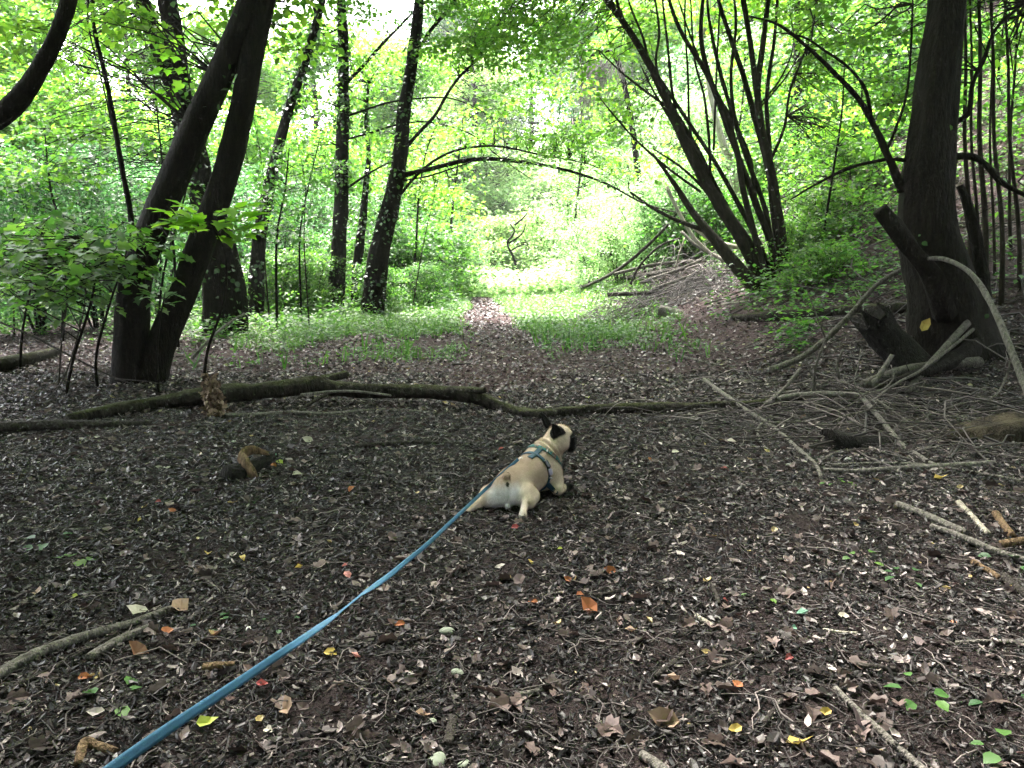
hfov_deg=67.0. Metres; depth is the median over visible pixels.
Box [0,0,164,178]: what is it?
woodland tree
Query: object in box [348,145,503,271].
maple bush
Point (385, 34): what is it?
woodland tree
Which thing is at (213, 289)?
ivy tree
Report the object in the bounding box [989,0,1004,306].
sapling
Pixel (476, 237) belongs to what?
clearing bush
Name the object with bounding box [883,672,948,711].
seedling
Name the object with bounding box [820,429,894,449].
rotten log
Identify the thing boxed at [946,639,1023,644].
stick
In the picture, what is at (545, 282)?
ground cover
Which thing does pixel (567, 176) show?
woodland tree
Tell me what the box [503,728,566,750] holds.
stick
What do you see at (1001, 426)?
rotten log
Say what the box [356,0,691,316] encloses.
arching tree
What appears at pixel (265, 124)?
maple bush
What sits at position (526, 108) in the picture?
woodland tree
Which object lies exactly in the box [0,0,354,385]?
twin tree
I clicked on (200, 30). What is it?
hazel bush
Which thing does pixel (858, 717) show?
fallen leaf
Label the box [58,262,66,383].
bare branch
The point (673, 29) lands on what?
woodland tree
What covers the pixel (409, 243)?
elder bush
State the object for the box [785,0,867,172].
slender tree
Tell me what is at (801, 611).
fallen leaf
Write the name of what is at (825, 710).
fallen leaf
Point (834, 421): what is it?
bare branch
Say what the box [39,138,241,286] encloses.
privet bush
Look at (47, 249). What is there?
hazel bush
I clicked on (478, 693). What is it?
wood chips
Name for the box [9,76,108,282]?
maple bush
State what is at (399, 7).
sky
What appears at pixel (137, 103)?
maple bush
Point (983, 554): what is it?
seedling
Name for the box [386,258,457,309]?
elder bush
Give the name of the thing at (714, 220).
bramble bush
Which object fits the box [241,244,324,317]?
elder bush
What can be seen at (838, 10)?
bramble bush
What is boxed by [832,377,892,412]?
bare branch
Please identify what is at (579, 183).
leafy sapling
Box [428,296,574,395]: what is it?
path
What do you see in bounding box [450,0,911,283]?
multi stem tree
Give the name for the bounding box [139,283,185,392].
hazel bush
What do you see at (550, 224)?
clearing bush
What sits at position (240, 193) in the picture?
privet bush
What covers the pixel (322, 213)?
privet bush
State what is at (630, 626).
fallen leaf
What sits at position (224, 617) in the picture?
seedling
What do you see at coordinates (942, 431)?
bare branch
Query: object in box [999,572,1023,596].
stick
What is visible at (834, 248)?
bramble bush
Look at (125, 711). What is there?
seedling
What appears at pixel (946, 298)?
tree
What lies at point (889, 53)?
bramble bush
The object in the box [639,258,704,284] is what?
bare branch
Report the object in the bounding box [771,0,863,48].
woodland tree
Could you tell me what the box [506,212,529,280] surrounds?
dead snag
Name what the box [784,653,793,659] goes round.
fallen leaf
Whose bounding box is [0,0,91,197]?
woodland tree
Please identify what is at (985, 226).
sapling
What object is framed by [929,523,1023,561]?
stick
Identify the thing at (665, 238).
bramble bush
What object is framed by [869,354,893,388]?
bare branch
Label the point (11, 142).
maple bush
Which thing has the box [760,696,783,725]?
stick
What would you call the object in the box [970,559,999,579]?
stick
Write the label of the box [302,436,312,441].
fallen leaf
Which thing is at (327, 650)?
fallen leaf
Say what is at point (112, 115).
dead tree
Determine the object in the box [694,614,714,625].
stick
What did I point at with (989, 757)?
seedling
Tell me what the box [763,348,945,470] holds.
bare branch
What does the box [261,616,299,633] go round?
seedling
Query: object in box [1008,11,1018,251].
sapling
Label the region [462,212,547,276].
clearing bush
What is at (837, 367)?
bare branch
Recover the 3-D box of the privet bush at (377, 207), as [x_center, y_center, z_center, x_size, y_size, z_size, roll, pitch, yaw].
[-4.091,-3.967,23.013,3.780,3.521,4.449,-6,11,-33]
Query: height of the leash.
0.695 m
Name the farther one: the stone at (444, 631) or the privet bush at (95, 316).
the privet bush at (95, 316)
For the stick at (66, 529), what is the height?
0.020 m
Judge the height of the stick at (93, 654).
0.037 m
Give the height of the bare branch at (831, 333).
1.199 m
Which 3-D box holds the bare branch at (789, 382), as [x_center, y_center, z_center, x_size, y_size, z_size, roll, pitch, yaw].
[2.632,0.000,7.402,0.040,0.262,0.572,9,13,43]
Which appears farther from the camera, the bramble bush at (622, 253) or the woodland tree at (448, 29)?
the woodland tree at (448, 29)
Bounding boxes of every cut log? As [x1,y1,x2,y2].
[657,305,681,316]
[730,302,906,321]
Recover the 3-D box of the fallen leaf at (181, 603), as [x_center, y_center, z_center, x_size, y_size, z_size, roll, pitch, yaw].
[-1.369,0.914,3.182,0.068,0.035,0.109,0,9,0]
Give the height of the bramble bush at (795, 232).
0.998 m
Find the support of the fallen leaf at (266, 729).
on the ground at (322, 700)
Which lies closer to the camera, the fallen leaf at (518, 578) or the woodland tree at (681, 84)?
the fallen leaf at (518, 578)
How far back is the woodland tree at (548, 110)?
63.04 m
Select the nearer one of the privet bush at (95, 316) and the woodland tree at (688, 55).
the privet bush at (95, 316)
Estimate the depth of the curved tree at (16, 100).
6.22 m
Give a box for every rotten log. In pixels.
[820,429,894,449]
[848,302,932,376]
[941,410,1023,442]
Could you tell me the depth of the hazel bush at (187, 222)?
7.23 m
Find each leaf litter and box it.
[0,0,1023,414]
[0,263,1023,767]
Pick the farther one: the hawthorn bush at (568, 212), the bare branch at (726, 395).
the hawthorn bush at (568, 212)
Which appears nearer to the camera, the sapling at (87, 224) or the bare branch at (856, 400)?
the bare branch at (856, 400)
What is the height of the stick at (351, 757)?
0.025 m
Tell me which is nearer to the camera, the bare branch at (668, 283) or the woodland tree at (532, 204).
the bare branch at (668, 283)
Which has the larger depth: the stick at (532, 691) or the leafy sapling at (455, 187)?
the leafy sapling at (455, 187)
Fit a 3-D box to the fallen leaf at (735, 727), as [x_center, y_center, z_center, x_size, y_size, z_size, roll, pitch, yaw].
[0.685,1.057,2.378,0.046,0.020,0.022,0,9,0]
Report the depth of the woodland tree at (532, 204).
43.53 m
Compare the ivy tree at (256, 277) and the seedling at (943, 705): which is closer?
the seedling at (943, 705)
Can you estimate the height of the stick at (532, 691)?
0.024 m
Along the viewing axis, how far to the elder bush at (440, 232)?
23.44 m
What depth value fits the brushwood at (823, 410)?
7.03 m
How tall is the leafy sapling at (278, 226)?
3.733 m
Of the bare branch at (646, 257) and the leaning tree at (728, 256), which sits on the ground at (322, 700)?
the leaning tree at (728, 256)
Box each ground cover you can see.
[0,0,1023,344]
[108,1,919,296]
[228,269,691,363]
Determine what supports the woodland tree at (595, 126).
on the ground at (322, 700)
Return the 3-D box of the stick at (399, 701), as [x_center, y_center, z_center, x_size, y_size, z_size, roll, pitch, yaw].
[-0.318,1.030,2.603,0.022,0.020,0.200,6,11,33]
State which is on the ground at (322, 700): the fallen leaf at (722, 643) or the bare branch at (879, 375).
the fallen leaf at (722, 643)
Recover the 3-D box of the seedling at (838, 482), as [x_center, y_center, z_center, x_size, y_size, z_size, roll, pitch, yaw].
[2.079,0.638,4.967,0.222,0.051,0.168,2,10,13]
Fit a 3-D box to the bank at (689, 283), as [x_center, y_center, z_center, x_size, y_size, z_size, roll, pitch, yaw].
[3.197,-2.403,16.133,6.485,2.400,4.081,4,10,25]
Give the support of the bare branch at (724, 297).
on the ground at (322, 700)
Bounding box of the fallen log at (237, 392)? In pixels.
[63,370,807,419]
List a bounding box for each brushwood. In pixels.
[477,0,1023,486]
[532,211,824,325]
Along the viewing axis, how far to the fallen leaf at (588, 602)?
3.19 m
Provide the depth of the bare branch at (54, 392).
8.11 m
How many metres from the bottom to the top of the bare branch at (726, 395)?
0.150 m
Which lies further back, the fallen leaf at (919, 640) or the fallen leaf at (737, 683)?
the fallen leaf at (919, 640)
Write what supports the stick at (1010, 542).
on the ground at (322, 700)
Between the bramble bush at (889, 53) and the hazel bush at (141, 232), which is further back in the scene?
the bramble bush at (889, 53)
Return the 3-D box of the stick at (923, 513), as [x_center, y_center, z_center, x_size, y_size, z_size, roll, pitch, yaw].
[2.316,0.740,4.271,0.058,0.050,0.507,-3,10,-15]
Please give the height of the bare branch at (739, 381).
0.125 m
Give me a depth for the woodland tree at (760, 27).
34.23 m
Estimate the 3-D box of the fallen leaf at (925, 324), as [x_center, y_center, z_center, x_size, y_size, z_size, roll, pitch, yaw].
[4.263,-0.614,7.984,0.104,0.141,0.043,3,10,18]
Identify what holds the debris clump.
on the ground at (322, 700)
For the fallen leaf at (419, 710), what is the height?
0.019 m
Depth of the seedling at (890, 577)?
3.50 m
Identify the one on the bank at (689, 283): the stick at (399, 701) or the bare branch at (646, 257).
the bare branch at (646, 257)
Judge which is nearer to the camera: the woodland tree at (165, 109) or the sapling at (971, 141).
the sapling at (971, 141)
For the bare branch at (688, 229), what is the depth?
15.47 m
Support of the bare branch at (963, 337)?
on the brushwood at (823, 410)
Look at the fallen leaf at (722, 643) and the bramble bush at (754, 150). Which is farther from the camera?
the bramble bush at (754, 150)
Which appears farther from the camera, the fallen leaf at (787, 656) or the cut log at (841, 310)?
the cut log at (841, 310)
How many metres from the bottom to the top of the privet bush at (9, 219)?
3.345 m
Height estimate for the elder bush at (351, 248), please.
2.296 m
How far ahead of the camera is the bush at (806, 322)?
12.30 m
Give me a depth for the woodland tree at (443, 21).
66.34 m
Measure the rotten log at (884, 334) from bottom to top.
0.969 m
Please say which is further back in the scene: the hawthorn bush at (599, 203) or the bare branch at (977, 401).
the hawthorn bush at (599, 203)
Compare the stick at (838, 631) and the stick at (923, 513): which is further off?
the stick at (923, 513)
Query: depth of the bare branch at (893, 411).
6.55 m
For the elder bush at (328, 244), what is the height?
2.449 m
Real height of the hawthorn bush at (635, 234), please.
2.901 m
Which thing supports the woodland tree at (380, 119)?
on the ground at (322, 700)
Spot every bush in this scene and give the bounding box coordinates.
[0,132,101,312]
[0,146,185,329]
[0,149,163,334]
[0,160,112,325]
[0,210,169,368]
[0,224,194,395]
[1,135,162,306]
[2,128,76,227]
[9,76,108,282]
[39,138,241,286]
[49,70,182,265]
[52,222,185,388]
[56,150,212,314]
[112,176,280,306]
[120,108,318,283]
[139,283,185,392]
[141,23,213,310]
[146,199,272,406]
[157,157,330,288]
[161,89,335,263]
[230,180,362,308]
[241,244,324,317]
[245,228,347,305]
[254,177,373,304]
[265,119,413,252]
[265,243,361,315]
[308,230,406,304]
[327,189,452,298]
[345,258,417,312]
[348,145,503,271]
[367,222,475,302]
[370,212,489,299]
[383,157,517,255]
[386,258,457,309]
[416,177,530,267]
[418,213,516,275]
[424,225,497,297]
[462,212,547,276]
[480,172,570,268]
[488,204,579,273]
[513,122,625,210]
[525,178,634,267]
[527,163,646,251]
[550,187,637,271]
[555,210,618,287]
[574,201,654,286]
[576,138,689,236]
[579,218,673,273]
[591,83,764,214]
[592,163,695,277]
[605,62,723,200]
[624,214,724,265]
[628,135,760,265]
[638,192,787,254]
[656,3,830,155]
[690,130,817,200]
[700,9,1023,350]
[716,63,853,144]
[736,0,892,90]
[741,83,913,174]
[741,216,836,263]
[757,183,880,243]
[761,130,905,203]
[765,0,926,71]
[769,239,873,285]
[797,14,988,114]
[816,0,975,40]
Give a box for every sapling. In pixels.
[0,126,124,342]
[13,117,19,336]
[79,100,105,325]
[82,68,205,349]
[155,132,170,316]
[236,136,346,327]
[249,126,353,315]
[253,117,270,328]
[294,127,309,324]
[373,104,478,298]
[412,104,455,309]
[412,106,510,286]
[529,80,632,284]
[694,29,788,159]
[779,50,906,247]
[802,17,920,187]
[838,21,914,112]
[962,15,971,260]
[963,8,1023,124]
[969,0,979,222]
[977,0,988,266]
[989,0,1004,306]
[989,1,995,275]
[1004,0,1021,291]
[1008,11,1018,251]
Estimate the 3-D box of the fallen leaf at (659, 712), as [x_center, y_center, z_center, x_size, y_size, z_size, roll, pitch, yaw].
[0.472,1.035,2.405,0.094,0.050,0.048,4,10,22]
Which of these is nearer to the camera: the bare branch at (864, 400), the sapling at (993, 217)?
the bare branch at (864, 400)
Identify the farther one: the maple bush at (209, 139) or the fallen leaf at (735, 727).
the maple bush at (209, 139)
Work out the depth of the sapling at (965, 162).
9.80 m
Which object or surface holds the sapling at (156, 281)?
on the ground at (322, 700)
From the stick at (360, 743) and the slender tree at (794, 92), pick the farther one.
the slender tree at (794, 92)
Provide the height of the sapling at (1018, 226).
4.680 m
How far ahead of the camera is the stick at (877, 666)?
2.73 m
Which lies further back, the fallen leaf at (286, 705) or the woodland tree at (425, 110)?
the woodland tree at (425, 110)
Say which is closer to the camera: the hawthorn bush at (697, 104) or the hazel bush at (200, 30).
the hazel bush at (200, 30)
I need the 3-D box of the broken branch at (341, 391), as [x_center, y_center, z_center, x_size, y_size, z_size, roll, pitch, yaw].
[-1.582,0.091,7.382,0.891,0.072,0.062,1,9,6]
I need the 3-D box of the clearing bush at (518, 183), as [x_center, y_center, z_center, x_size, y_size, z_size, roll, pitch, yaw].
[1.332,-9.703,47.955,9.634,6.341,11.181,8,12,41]
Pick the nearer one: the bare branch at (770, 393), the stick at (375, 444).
the stick at (375, 444)
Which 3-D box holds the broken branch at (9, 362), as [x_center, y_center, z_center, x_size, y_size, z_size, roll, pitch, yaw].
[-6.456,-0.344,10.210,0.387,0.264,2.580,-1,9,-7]
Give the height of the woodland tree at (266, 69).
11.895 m
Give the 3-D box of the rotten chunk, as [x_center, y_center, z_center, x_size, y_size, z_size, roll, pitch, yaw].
[-1.725,0.548,5.252,0.244,0.248,0.526,4,10,25]
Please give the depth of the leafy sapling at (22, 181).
12.50 m
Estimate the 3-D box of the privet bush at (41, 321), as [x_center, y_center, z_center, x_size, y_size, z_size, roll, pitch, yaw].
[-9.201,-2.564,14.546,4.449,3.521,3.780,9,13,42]
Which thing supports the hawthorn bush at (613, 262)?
on the ground at (322, 700)
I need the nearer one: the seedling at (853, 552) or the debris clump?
the seedling at (853, 552)
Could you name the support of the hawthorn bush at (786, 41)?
on the ground at (322, 700)
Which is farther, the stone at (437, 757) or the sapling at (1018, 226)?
the sapling at (1018, 226)
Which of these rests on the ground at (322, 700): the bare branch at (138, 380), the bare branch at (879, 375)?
the bare branch at (138, 380)
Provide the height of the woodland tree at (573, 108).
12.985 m
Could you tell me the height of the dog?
0.488 m
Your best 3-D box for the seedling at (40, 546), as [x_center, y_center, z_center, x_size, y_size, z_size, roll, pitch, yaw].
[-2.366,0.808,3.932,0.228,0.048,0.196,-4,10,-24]
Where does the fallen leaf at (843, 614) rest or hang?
on the ground at (322, 700)
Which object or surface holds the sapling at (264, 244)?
on the ground at (322, 700)
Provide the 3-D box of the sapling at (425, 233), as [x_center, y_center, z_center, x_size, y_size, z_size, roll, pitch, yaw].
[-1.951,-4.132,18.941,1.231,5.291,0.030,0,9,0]
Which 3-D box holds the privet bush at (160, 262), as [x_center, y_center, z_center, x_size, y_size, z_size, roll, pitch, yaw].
[-7.724,-3.196,17.199,4.158,3.873,4.894,5,10,26]
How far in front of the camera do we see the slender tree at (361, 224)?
19.38 m
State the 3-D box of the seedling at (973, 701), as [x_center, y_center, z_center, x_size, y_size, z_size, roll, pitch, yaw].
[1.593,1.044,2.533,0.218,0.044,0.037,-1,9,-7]
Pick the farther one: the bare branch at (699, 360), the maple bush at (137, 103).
the maple bush at (137, 103)
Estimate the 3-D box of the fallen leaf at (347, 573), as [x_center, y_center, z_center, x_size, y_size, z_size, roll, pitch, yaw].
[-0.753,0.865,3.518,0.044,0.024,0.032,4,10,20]
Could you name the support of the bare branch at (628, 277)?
on the ground at (322, 700)
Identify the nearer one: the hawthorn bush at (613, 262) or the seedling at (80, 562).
the seedling at (80, 562)
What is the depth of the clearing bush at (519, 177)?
46.95 m
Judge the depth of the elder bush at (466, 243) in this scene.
25.64 m
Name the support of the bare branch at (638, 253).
on the ground at (322, 700)
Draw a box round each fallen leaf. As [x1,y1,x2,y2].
[78,672,91,678]
[126,604,148,613]
[129,641,148,654]
[161,626,173,632]
[171,598,188,610]
[196,715,217,725]
[256,678,267,685]
[263,724,272,731]
[279,695,291,713]
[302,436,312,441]
[323,648,336,654]
[344,571,350,577]
[394,620,404,625]
[416,708,433,715]
[513,574,524,583]
[581,596,596,610]
[604,566,615,572]
[625,625,635,630]
[648,706,678,726]
[668,672,679,679]
[718,640,731,650]
[728,723,741,731]
[732,680,742,686]
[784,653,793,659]
[787,735,811,743]
[797,608,808,613]
[819,707,830,714]
[838,612,848,617]
[852,706,869,725]
[913,636,923,644]
[920,318,930,330]
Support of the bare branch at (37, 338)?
on the ground at (322, 700)
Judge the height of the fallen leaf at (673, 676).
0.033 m
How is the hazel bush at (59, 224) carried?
on the ground at (322, 700)
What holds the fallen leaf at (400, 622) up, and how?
on the ground at (322, 700)
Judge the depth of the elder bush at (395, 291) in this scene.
19.21 m
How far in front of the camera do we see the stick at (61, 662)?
2.75 m
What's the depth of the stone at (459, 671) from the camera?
2.70 m
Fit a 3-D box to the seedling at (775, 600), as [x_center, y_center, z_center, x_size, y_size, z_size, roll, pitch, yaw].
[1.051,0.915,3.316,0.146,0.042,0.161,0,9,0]
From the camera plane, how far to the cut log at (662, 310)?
14.35 m
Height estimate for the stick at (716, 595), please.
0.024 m
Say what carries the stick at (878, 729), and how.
on the ground at (322, 700)
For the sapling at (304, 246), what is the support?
on the ground at (322, 700)
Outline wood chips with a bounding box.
[0,305,1023,767]
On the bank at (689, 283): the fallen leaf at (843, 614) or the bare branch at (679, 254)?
the bare branch at (679, 254)
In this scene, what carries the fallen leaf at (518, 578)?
on the ground at (322, 700)
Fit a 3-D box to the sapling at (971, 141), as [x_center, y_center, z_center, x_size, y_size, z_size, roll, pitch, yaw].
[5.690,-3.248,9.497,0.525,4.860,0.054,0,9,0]
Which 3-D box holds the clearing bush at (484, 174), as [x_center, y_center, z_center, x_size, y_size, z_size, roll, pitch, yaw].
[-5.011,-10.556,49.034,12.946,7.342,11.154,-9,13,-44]
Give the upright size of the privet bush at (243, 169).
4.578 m
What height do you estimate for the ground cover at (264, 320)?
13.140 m
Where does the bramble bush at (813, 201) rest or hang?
on the ground at (322, 700)
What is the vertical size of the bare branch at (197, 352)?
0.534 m
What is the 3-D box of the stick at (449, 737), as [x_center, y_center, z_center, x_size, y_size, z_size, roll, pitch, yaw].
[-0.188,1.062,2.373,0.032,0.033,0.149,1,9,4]
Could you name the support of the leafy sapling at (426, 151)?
on the ground at (322, 700)
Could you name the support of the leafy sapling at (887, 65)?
on the ground at (322, 700)
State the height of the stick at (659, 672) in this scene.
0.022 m
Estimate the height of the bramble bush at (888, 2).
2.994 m
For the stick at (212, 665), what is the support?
on the ground at (322, 700)
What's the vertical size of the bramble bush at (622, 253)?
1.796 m
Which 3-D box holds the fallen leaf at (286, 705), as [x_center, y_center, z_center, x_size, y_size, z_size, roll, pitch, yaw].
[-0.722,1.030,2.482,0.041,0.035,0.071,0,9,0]
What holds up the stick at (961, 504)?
on the ground at (322, 700)
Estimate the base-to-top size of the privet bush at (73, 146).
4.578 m
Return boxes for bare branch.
[0,321,156,393]
[39,288,85,409]
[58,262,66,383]
[115,378,167,385]
[191,313,244,359]
[568,264,704,288]
[579,223,669,289]
[607,284,716,296]
[614,260,707,274]
[629,237,679,284]
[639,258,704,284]
[652,267,710,290]
[665,186,724,262]
[672,352,720,365]
[674,238,684,268]
[680,231,719,255]
[693,229,739,249]
[702,378,822,478]
[704,288,745,304]
[707,300,748,307]
[716,372,787,386]
[736,386,851,396]
[756,421,777,460]
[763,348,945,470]
[769,268,901,372]
[771,402,876,424]
[772,368,801,400]
[805,339,845,390]
[821,425,947,461]
[823,460,994,472]
[831,462,1023,481]
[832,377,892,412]
[836,349,843,378]
[860,357,984,387]
[862,328,974,407]
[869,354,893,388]
[876,399,960,454]
[904,319,970,393]
[910,361,1010,420]
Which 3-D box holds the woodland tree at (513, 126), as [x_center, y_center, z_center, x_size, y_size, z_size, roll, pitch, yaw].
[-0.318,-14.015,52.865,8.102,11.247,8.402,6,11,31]
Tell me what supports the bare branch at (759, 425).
on the ground at (322, 700)
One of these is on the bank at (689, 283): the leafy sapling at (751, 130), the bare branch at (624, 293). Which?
the bare branch at (624, 293)
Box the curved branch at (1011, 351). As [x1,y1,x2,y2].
[927,256,1023,393]
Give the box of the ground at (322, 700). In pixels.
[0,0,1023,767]
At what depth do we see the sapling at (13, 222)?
13.71 m
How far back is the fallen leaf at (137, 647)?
2.84 m
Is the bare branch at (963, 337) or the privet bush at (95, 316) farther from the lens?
the privet bush at (95, 316)
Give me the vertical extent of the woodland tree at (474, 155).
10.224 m
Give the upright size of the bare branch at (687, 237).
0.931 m
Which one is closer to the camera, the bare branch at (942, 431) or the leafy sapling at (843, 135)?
the bare branch at (942, 431)
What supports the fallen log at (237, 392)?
on the ground at (322, 700)
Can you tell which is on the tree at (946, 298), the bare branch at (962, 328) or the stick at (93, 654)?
the bare branch at (962, 328)
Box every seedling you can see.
[23,532,69,550]
[56,553,95,565]
[83,676,140,715]
[190,613,231,630]
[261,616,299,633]
[741,587,776,602]
[819,478,856,485]
[842,550,883,566]
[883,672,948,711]
[884,567,921,586]
[969,694,1023,707]
[969,728,1023,763]
[977,552,1023,569]
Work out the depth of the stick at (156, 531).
4.20 m
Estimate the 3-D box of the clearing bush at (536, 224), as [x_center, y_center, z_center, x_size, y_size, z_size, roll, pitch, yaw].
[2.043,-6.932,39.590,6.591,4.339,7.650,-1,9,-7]
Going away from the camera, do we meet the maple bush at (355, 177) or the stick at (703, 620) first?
the stick at (703, 620)
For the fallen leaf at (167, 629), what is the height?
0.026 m
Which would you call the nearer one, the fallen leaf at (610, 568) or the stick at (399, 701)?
the stick at (399, 701)
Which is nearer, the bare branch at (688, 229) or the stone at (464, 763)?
the stone at (464, 763)
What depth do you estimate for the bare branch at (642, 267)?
16.74 m
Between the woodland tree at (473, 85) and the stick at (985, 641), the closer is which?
the stick at (985, 641)
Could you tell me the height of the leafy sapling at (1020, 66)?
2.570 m
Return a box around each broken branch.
[0,347,59,371]
[0,419,152,431]
[225,408,441,417]
[300,390,391,396]
[735,316,843,320]
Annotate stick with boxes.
[0,524,88,530]
[0,605,174,677]
[0,633,119,697]
[73,736,119,767]
[85,624,147,661]
[121,502,221,542]
[193,570,229,603]
[202,661,234,670]
[346,746,359,767]
[355,440,458,448]
[357,739,382,747]
[396,677,436,704]
[442,714,457,749]
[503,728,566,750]
[518,686,544,695]
[591,588,621,597]
[622,392,648,401]
[638,750,668,767]
[653,651,685,678]
[693,649,766,677]
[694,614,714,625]
[708,582,721,605]
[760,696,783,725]
[822,628,857,634]
[833,686,927,767]
[855,662,896,671]
[894,501,968,534]
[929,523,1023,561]
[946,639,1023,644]
[956,500,991,536]
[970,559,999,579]
[991,510,1016,537]
[998,537,1023,547]
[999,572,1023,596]
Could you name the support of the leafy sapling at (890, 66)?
on the ground at (322, 700)
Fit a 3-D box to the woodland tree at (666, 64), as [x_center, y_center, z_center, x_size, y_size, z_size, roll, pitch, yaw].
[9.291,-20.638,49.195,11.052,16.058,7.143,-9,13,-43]
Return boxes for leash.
[103,457,522,767]
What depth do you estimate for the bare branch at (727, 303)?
13.42 m
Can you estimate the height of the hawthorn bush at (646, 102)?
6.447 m
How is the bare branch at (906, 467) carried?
on the ground at (322, 700)
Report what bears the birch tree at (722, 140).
on the ground at (322, 700)
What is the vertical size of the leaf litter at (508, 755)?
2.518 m
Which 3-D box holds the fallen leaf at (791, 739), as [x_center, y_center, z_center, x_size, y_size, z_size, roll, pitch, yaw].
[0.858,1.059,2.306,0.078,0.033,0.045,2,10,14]
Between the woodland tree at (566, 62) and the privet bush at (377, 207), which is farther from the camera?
the woodland tree at (566, 62)
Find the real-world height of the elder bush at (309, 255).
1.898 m
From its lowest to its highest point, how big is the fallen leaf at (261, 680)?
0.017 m
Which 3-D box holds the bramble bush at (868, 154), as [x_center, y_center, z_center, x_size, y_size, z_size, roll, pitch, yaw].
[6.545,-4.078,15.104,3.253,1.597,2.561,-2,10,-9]
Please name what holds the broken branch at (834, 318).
on the ground at (322, 700)
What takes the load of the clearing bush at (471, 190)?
on the ground at (322, 700)
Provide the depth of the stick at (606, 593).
3.34 m
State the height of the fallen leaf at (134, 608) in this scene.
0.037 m
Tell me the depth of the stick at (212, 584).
3.42 m
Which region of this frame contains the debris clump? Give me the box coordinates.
[198,373,231,417]
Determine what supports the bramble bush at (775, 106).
on the ground at (322, 700)
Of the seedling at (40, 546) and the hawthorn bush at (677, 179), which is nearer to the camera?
the seedling at (40, 546)
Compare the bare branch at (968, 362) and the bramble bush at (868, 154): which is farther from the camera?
the bramble bush at (868, 154)
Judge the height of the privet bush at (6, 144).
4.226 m
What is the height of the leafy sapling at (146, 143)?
4.389 m
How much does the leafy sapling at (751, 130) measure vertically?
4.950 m
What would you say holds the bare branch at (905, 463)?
on the ground at (322, 700)
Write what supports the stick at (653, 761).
on the ground at (322, 700)
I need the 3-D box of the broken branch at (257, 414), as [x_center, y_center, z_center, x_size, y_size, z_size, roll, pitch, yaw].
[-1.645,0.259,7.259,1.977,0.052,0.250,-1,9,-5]
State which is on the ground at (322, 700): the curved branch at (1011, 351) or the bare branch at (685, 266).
the curved branch at (1011, 351)
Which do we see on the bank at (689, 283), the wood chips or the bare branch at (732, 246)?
the bare branch at (732, 246)
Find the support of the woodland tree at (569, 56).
on the ground at (322, 700)
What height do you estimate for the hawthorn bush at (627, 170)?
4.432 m
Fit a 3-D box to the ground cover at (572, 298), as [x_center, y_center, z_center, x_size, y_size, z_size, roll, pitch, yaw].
[-1.228,-2.274,19.213,9.762,1.246,18.090,0,9,0]
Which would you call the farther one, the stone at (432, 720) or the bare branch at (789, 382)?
the bare branch at (789, 382)
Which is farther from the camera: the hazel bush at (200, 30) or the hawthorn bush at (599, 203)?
the hawthorn bush at (599, 203)
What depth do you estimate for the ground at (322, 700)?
3.60 m
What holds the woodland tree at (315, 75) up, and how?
on the ground at (322, 700)
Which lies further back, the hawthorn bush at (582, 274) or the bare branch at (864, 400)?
the hawthorn bush at (582, 274)
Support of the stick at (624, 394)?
on the ground at (322, 700)
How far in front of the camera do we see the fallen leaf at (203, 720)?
2.40 m
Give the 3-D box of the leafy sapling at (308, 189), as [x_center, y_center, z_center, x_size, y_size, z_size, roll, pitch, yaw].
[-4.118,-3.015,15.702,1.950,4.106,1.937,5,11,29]
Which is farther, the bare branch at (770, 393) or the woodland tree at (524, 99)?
the woodland tree at (524, 99)
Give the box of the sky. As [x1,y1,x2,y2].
[16,0,856,152]
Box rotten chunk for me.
[220,445,275,482]
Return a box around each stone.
[427,717,436,726]
[427,751,445,765]
[439,627,454,635]
[451,668,463,675]
[457,759,469,767]
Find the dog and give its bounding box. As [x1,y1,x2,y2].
[464,412,576,517]
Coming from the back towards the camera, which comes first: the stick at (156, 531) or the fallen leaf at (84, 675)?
the stick at (156, 531)
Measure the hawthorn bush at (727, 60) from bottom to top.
6.044 m
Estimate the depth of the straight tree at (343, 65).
18.03 m
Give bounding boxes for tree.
[0,0,77,130]
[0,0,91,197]
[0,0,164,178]
[0,0,270,336]
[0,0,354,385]
[61,0,209,168]
[65,0,143,238]
[134,0,320,202]
[240,0,353,321]
[255,5,391,221]
[268,0,530,311]
[317,39,402,308]
[326,39,478,221]
[328,16,422,166]
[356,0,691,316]
[385,23,546,224]
[385,78,451,155]
[387,0,475,143]
[412,109,510,267]
[414,0,522,124]
[432,59,547,181]
[445,46,543,157]
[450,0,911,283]
[468,91,538,229]
[495,52,580,180]
[502,112,610,252]
[510,0,616,128]
[512,0,676,137]
[530,138,615,272]
[543,49,641,261]
[548,61,664,188]
[549,5,673,195]
[576,0,705,187]
[583,0,685,95]
[629,153,766,294]
[654,0,764,199]
[663,0,758,106]
[664,0,771,157]
[670,0,838,111]
[725,0,1023,384]
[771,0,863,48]
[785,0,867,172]
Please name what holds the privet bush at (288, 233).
on the ground at (322, 700)
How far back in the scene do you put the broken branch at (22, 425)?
6.54 m

